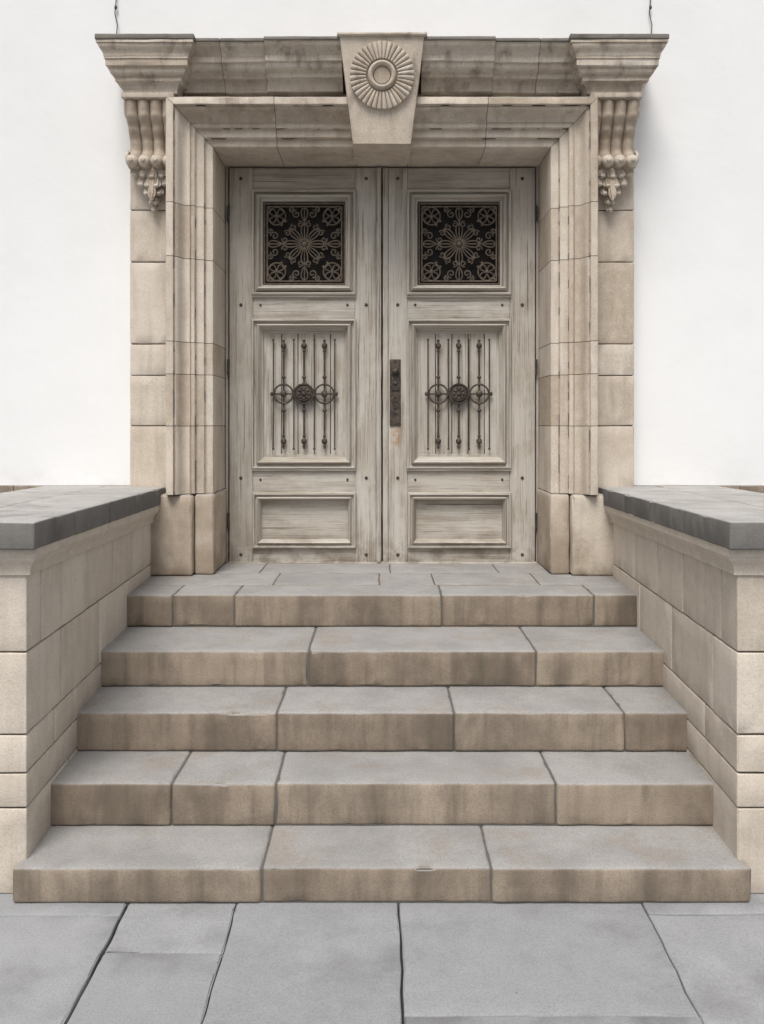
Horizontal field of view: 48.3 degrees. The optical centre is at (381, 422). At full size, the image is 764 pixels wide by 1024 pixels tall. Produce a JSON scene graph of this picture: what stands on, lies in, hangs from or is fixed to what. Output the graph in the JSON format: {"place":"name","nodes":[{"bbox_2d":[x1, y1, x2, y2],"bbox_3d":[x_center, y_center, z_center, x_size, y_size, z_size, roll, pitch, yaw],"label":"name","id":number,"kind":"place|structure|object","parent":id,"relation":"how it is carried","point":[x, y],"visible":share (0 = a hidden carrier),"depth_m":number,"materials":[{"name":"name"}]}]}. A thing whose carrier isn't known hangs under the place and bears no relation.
{"place":"outdoors","nodes":[
{"label":"outdoors","id":0,"kind":"place"},
{"bbox_2d":[0,893,763,1023],"bbox_3d":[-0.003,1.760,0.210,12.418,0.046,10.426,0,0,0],"label":"pavement","id":1,"kind":"structure","parent":0,"point":[492,963],"depth_m":2.75,"materials":[{"name":"stone"}]},
{"bbox_2d":[0,524,150,892],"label":"wall blocks","id":2,"kind":"structure","parent":1,"relation":"on","point":[40,680],"depth_m":3.37,"materials":[{"name":"beige stone"}]},
{"bbox_2d":[0,566,146,807],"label":"wall joints","id":3,"kind":"object","parent":2,"relation":"in","point":[23,734],"depth_m":3.15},
{"bbox_2d":[0,506,158,575],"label":"coping moulding","id":4,"kind":"object","parent":2,"relation":"on","point":[21,562],"visible":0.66,"depth_m":3.49,"materials":[{"name":"beige stone"}]},
{"bbox_2d":[0,486,165,549],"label":"coping slabs","id":5,"kind":"structure","parent":4,"relation":"on","point":[35,518],"depth_m":3.81,"materials":[{"name":"grey stone"}]},
{"bbox_2d":[0,0,763,484],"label":"plaster wall","id":6,"kind":"structure","parent":1,"relation":"on","point":[66,262],"depth_m":5.40,"materials":[{"name":"white paint"}]},
{"bbox_2d":[114,0,117,33],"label":"cable","id":7,"kind":"object","parent":6,"relation":"attached to","point":[115,6],"visible":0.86,"depth_m":5.38,"materials":[{"name":"metal"}]},
{"bbox_2d":[649,0,651,33],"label":"cable","id":8,"kind":"object","parent":6,"relation":"attached to","point":[650,7],"visible":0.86,"depth_m":5.38,"materials":[{"name":"metal"}]},
{"bbox_2d":[0,485,763,492],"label":"base course","id":9,"kind":"object","parent":1,"relation":"on","point":[752,488],"visible":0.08,"depth_m":5.37,"materials":[{"name":"stone"}]},
{"bbox_2d":[13,562,750,907],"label":"stone steps","id":10,"kind":"structure","parent":1,"relation":"on","point":[397,734],"depth_m":3.71,"materials":[{"name":"stone"}]},
{"bbox_2d":[96,39,668,575],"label":"surround blocks","id":11,"kind":"structure","parent":10,"relation":"on","point":[240,91],"depth_m":5.15,"materials":[{"name":"beige stone"}]},
{"bbox_2d":[121,92,175,212],"bbox_3d":[-1.390,-1.618,5.175,0.313,0.677,0.251,0,0,0],"label":"scroll console","id":12,"kind":"object","parent":11,"relation":"attached to","point":[145,116],"visible":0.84,"depth_m":5.13,"materials":[{"name":"stone"}]},
{"bbox_2d":[337,32,426,163],"bbox_3d":[0.000,-1.955,5.183,0.525,0.617,0.501,0,0,0],"label":"keystone","id":13,"kind":"object","parent":11,"relation":"attached to","point":[381,70],"visible":0.99,"depth_m":4.98,"materials":[{"name":"stone"}]},
{"bbox_2d":[95,34,668,42],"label":"cornice top slabs","id":14,"kind":"structure","parent":11,"relation":"on","point":[192,36],"depth_m":4.96,"materials":[{"name":"stone"}]},
{"bbox_2d":[132,71,631,494],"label":"surround joints","id":15,"kind":"object","parent":11,"relation":"in","point":[344,90],"visible":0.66,"depth_m":5.18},
{"bbox_2d":[228,166,536,564],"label":"door rails","id":16,"kind":"object","parent":11,"relation":"attached to","point":[305,498],"depth_m":5.58,"materials":[{"name":"beige wood"}]},
{"bbox_2d":[264,203,499,284],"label":"iron grilles","id":17,"kind":"object","parent":16,"relation":"attached to","point":[304,240],"visible":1,"depth_m":5.58,"materials":[{"name":"black metal"}]},
{"bbox_2d":[226,167,538,562],"bbox_3d":[0.001,-0.379,5.593,2.057,2.601,0.116,0,0,0],"label":"wooden double door","id":18,"kind":"structure","parent":11,"relation":"attached to","point":[514,401],"depth_m":5.58,"materials":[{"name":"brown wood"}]},
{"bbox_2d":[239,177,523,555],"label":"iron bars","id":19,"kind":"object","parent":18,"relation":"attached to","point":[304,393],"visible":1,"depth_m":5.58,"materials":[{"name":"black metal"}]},
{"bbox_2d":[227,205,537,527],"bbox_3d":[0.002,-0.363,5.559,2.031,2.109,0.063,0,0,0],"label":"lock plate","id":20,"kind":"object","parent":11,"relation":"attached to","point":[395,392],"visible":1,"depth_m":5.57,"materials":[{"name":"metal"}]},
{"bbox_2d":[225,170,539,560],"bbox_3d":[0.000,-0.384,5.665,2.120,2.651,0.071,0,0,0],"label":"door backing","id":21,"kind":"object","parent":11,"relation":"in","point":[434,230],"depth_m":5.63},
{"bbox_2d":[588,92,642,212],"bbox_3d":[1.390,-1.618,5.175,0.313,0.677,0.250,0,0,0],"label":"scroll console","id":22,"kind":"object","parent":11,"relation":"attached to","point":[618,117],"visible":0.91,"depth_m":5.13,"materials":[{"name":"stone"}]},
{"bbox_2d":[613,524,763,892],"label":"wall blocks","id":23,"kind":"structure","parent":1,"relation":"on","point":[723,680],"depth_m":3.37,"materials":[{"name":"beige stone"}]},
{"bbox_2d":[605,506,763,575],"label":"coping moulding","id":24,"kind":"object","parent":23,"relation":"on","point":[742,562],"visible":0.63,"depth_m":3.49,"materials":[{"name":"beige stone"}]},
{"bbox_2d":[598,486,763,549],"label":"coping slabs","id":25,"kind":"structure","parent":24,"relation":"on","point":[729,518],"depth_m":3.81,"materials":[{"name":"grey stone"}]},
{"bbox_2d":[617,566,763,807],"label":"wall joints","id":26,"kind":"object","parent":23,"relation":"in","point":[739,734],"depth_m":3.15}
]}

